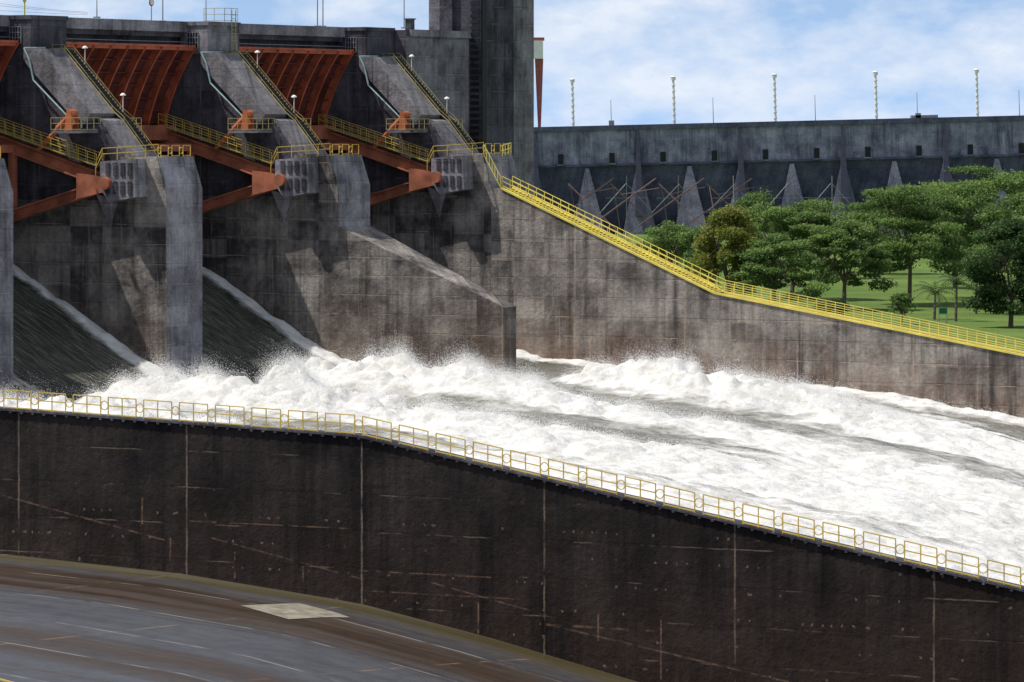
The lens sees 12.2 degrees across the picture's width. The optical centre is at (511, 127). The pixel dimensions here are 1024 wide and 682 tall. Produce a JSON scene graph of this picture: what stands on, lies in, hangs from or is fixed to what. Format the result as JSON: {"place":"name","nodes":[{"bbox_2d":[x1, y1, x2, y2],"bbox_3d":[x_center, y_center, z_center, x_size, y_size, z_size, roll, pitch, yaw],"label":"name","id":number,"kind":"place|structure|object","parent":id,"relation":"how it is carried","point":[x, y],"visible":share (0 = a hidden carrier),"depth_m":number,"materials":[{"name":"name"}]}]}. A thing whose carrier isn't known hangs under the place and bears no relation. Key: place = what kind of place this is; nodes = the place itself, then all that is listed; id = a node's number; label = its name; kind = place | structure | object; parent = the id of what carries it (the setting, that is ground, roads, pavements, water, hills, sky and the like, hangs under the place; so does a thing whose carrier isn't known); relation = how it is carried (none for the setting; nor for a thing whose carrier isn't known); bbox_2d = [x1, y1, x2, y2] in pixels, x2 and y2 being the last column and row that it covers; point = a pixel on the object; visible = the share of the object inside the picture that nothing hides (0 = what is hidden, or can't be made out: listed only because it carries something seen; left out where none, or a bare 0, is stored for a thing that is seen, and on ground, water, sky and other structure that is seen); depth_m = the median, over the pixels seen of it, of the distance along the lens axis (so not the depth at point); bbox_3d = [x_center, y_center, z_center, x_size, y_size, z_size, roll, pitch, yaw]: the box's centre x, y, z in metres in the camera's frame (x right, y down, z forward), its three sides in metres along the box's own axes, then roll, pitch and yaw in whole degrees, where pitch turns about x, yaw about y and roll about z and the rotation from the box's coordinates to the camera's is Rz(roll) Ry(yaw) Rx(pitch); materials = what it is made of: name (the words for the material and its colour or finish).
{"place":"outdoors","nodes":[
{"label":"outdoors","id":0,"kind":"place"},
{"bbox_2d":[0,3,87,14],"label":"overhead wires","id":1,"kind":"object","parent":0,"point":[43,8],"visible":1,"depth_m":386.14,"materials":[{"name":"metal"}]},
{"bbox_2d":[0,554,636,681],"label":"chute floor","id":2,"kind":"structure","parent":0,"point":[65,621],"depth_m":249.70,"materials":[{"name":"grey concrete"}]},
{"bbox_2d":[241,603,347,618],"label":"repair patch","id":3,"kind":"object","parent":2,"relation":"on","point":[293,610],"visible":1,"depth_m":259.09,"materials":[{"name":"concrete"}]},
{"bbox_2d":[0,410,1023,681],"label":"chute wall","id":4,"kind":"structure","parent":2,"relation":"on","point":[626,588],"depth_m":261.39,"materials":[{"name":"black concrete"}]},
{"bbox_2d":[0,406,1023,591],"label":"coping","id":5,"kind":"object","parent":4,"relation":"on","point":[698,513],"visible":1,"depth_m":259.29,"materials":[{"name":"concrete"}]},
{"bbox_2d":[0,389,1023,587],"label":"guard rail","id":6,"kind":"object","parent":5,"relation":"on","point":[563,480],"visible":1,"depth_m":260.40,"materials":[{"name":"yellow metal"}]},
{"bbox_2d":[0,264,1023,584],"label":"water","id":7,"kind":"structure","parent":0,"point":[62,346],"depth_m":330.72,"materials":[{"name":"white liquid"}]},
{"bbox_2d":[0,146,12,386],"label":"concrete pier","id":8,"kind":"structure","parent":7,"relation":"in","point":[6,282],"depth_m":342.75,"materials":[{"name":"concrete"}]},
{"bbox_2d":[0,15,201,371],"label":"concrete pier","id":9,"kind":"structure","parent":7,"relation":"in","point":[120,260],"depth_m":364.29,"materials":[{"name":"concrete"}]},
{"bbox_2d":[0,40,111,221],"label":"radial gate","id":10,"kind":"structure","parent":9,"relation":"attached to","point":[89,183],"depth_m":364.90,"materials":[{"name":"orange metal"}]},
{"bbox_2d":[161,21,369,352],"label":"concrete pier","id":11,"kind":"structure","parent":7,"relation":"in","point":[272,252],"depth_m":386.39,"materials":[{"name":"concrete"}]},
{"bbox_2d":[66,42,286,212],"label":"radial gate","id":12,"kind":"structure","parent":11,"relation":"attached to","point":[145,78],"depth_m":386.08,"materials":[{"name":"red metal"}]},
{"bbox_2d":[204,8,237,21],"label":"crest railing","id":13,"kind":"object","parent":11,"relation":"on","point":[224,14],"visible":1,"depth_m":392.08,"materials":[{"name":"grey metal"}]},
{"bbox_2d":[231,10,235,51],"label":"access ladder","id":14,"kind":"object","parent":11,"relation":"attached to","point":[233,33],"visible":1,"depth_m":391.81,"materials":[{"name":"metal"}]},
{"bbox_2d":[334,225,515,375],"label":"divider wall","id":15,"kind":"structure","parent":7,"relation":"in","point":[387,284],"depth_m":379.92,"materials":[{"name":"concrete"}]},
{"bbox_2d":[0,325,1023,568],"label":"water spray","id":16,"kind":"object","parent":7,"relation":"on","point":[508,372],"visible":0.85,"depth_m":329.56,"materials":[{"name":"white liquid"}]},
{"bbox_2d":[0,0,1023,126],"label":"sky","id":17,"kind":"structure","parent":0,"point":[622,57],"materials":[{"name":"blue"}]},
{"bbox_2d":[610,234,1023,350],"bbox_3d":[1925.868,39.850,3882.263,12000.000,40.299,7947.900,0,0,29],"label":"ground","id":18,"kind":"structure","parent":0,"point":[864,296],"depth_m":551.93,"materials":[{"name":"green plant"}]},
{"bbox_2d":[0,15,470,137],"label":"spillway dam","id":19,"kind":"structure","parent":18,"relation":"on","point":[440,62],"depth_m":409.85,"materials":[{"name":"concrete"}]},
{"bbox_2d":[149,0,153,19],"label":"lamp pole","id":20,"kind":"object","parent":19,"relation":"on","point":[151,3],"visible":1,"depth_m":386.37,"materials":[{"name":"metal"}]},
{"bbox_2d":[322,0,323,25],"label":"lamp pole","id":21,"kind":"object","parent":19,"relation":"on","point":[322,14],"visible":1,"depth_m":409.71,"materials":[{"name":"metal"}]},
{"bbox_2d":[401,0,406,28],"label":"lamp pole","id":22,"kind":"object","parent":19,"relation":"on","point":[404,27],"visible":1,"depth_m":415.78,"materials":[{"name":"metal"}]},
{"bbox_2d":[405,18,415,29],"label":"vent stack","id":23,"kind":"object","parent":19,"relation":"on","point":[409,23],"visible":1,"depth_m":417.02,"materials":[{"name":"concrete"}]},
{"bbox_2d":[322,27,519,291],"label":"concrete pier","id":24,"kind":"structure","parent":18,"relation":"on","point":[385,92],"depth_m":408.45,"materials":[{"name":"concrete"}]},
{"bbox_2d":[239,46,441,205],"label":"radial gate","id":25,"kind":"structure","parent":24,"relation":"attached to","point":[309,78],"depth_m":407.95,"materials":[{"name":"red metal"}]},
{"bbox_2d":[484,144,500,187],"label":"landing ladder","id":26,"kind":"object","parent":24,"relation":"attached to","point":[492,166],"visible":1,"depth_m":404.69,"materials":[{"name":"yellow metal"}]},
{"bbox_2d":[502,143,510,155],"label":"landing rail","id":27,"kind":"object","parent":24,"relation":"attached to","point":[505,149],"visible":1,"depth_m":406.32,"materials":[{"name":"yellow metal"}]},
{"bbox_2d":[429,0,533,194],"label":"control tower","id":28,"kind":"structure","parent":18,"relation":"on","point":[501,75],"depth_m":426.53,"materials":[{"name":"concrete"}]},
{"bbox_2d":[636,220,693,265],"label":"tree","id":29,"kind":"object","parent":18,"relation":"on","point":[663,242],"visible":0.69,"depth_m":639.20,"materials":[{"name":"green plant"}]},
{"bbox_2d":[677,225,726,274],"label":"tree","id":30,"kind":"object","parent":18,"relation":"on","point":[686,238],"visible":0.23,"depth_m":599.36,"materials":[{"name":"green plant"}]},
{"bbox_2d":[687,202,771,291],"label":"tree","id":31,"kind":"object","parent":18,"relation":"on","point":[723,219],"visible":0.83,"depth_m":518.80,"materials":[{"name":"green plant"}]},
{"bbox_2d":[726,186,785,242],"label":"tree","id":32,"kind":"object","parent":18,"relation":"on","point":[753,205],"visible":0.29,"depth_m":648.83,"materials":[{"name":"green plant"}]},
{"bbox_2d":[491,187,1023,417],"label":"abutment wall","id":33,"kind":"structure","parent":18,"relation":"on","point":[568,290],"depth_m":395.92,"materials":[{"name":"concrete"}]},
{"bbox_2d":[501,187,1023,355],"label":"walkway edge","id":34,"kind":"object","parent":33,"relation":"on","point":[709,284],"visible":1,"depth_m":395.59,"materials":[{"name":"yellow paint"}]},
{"bbox_2d":[502,176,1023,352],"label":"walkway rail","id":35,"kind":"object","parent":33,"relation":"on","point":[816,310],"visible":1,"depth_m":393.46,"materials":[{"name":"yellow metal"}]},
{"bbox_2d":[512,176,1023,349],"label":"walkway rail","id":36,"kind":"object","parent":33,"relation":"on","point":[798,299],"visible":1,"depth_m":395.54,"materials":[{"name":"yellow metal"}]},
{"bbox_2d":[730,234,825,300],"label":"tree","id":37,"kind":"object","parent":18,"relation":"on","point":[768,275],"visible":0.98,"depth_m":513.75,"materials":[{"name":"green plant"}]},
{"bbox_2d":[534,69,1023,233],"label":"buttress dam","id":38,"kind":"structure","parent":18,"relation":"on","point":[853,158],"depth_m":900.00,"materials":[{"name":"grey concrete"}]},
{"bbox_2d":[534,37,543,126],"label":"gantry crane","id":39,"kind":"object","parent":38,"relation":"on","point":[538,49],"visible":0.5,"depth_m":904.45,"materials":[{"name":"white paint"}]},
{"bbox_2d":[565,176,851,241],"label":"steel lattice","id":40,"kind":"object","parent":38,"relation":"attached to","point":[678,192],"visible":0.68,"depth_m":699.86,"materials":[{"name":"grey metal"}]},
{"bbox_2d":[733,202,840,299],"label":"tree","id":41,"kind":"object","parent":18,"relation":"on","point":[788,220],"visible":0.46,"depth_m":557.87,"materials":[{"name":"green plant"}]},
{"bbox_2d":[788,197,865,273],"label":"tree","id":42,"kind":"object","parent":18,"relation":"on","point":[820,202],"visible":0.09,"depth_m":639.38,"materials":[{"name":"green plant"}]},
{"bbox_2d":[811,298,850,314],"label":"tree","id":43,"kind":"object","parent":18,"relation":"on","point":[834,300],"visible":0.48,"depth_m":479.50,"materials":[{"name":"green plant"}]},
{"bbox_2d":[785,219,898,309],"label":"tree","id":44,"kind":"object","parent":18,"relation":"on","point":[846,246],"visible":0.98,"depth_m":528.85,"materials":[{"name":"green plant"}]},
{"bbox_2d":[832,194,910,273],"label":"tree","id":45,"kind":"object","parent":18,"relation":"on","point":[884,229],"visible":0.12,"depth_m":657.91,"materials":[{"name":"green plant"}]},
{"bbox_2d":[886,292,915,324],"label":"tree","id":46,"kind":"object","parent":18,"relation":"on","point":[901,299],"visible":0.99,"depth_m":489.62,"materials":[{"name":"green plant"}]},
{"bbox_2d":[842,182,975,303],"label":"tree","id":47,"kind":"object","parent":18,"relation":"on","point":[903,207],"visible":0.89,"depth_m":542.93,"materials":[{"name":"green plant"}]},
{"bbox_2d":[913,281,958,319],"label":"palm tree","id":48,"kind":"object","parent":18,"relation":"on","point":[935,297],"visible":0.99,"depth_m":504.88,"materials":[{"name":"green plant"}]},
{"bbox_2d":[939,308,946,323],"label":"park sign","id":49,"kind":"object","parent":18,"relation":"on","point":[942,310],"visible":0.81,"depth_m":489.90,"materials":[{"name":"metal"}]},
{"bbox_2d":[887,179,1003,287],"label":"tree","id":50,"kind":"object","parent":18,"relation":"on","point":[967,244],"visible":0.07,"depth_m":597.97,"materials":[{"name":"green plant"}]},
{"bbox_2d":[934,273,977,320],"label":"palm tree","id":51,"kind":"object","parent":18,"relation":"on","point":[956,280],"visible":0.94,"depth_m":499.89,"materials":[{"name":"green plant"}]},
{"bbox_2d":[957,271,978,313],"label":"palm tree","id":52,"kind":"object","parent":18,"relation":"on","point":[977,286],"visible":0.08,"depth_m":519.91,"materials":[{"name":"green plant"}]},
{"bbox_2d":[913,164,1023,272],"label":"tree","id":53,"kind":"object","parent":18,"relation":"on","point":[995,183],"visible":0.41,"depth_m":562.01,"materials":[{"name":"green plant"}]},
{"bbox_2d":[958,216,1023,327],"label":"tree","id":54,"kind":"object","parent":18,"relation":"on","point":[1007,234],"visible":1,"depth_m":480.63,"materials":[{"name":"green plant"}]},
{"bbox_2d":[967,190,1023,284],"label":"tree","id":55,"kind":"object","parent":18,"relation":"on","point":[992,214],"visible":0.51,"depth_m":519.45,"materials":[{"name":"green plant"}]}
]}

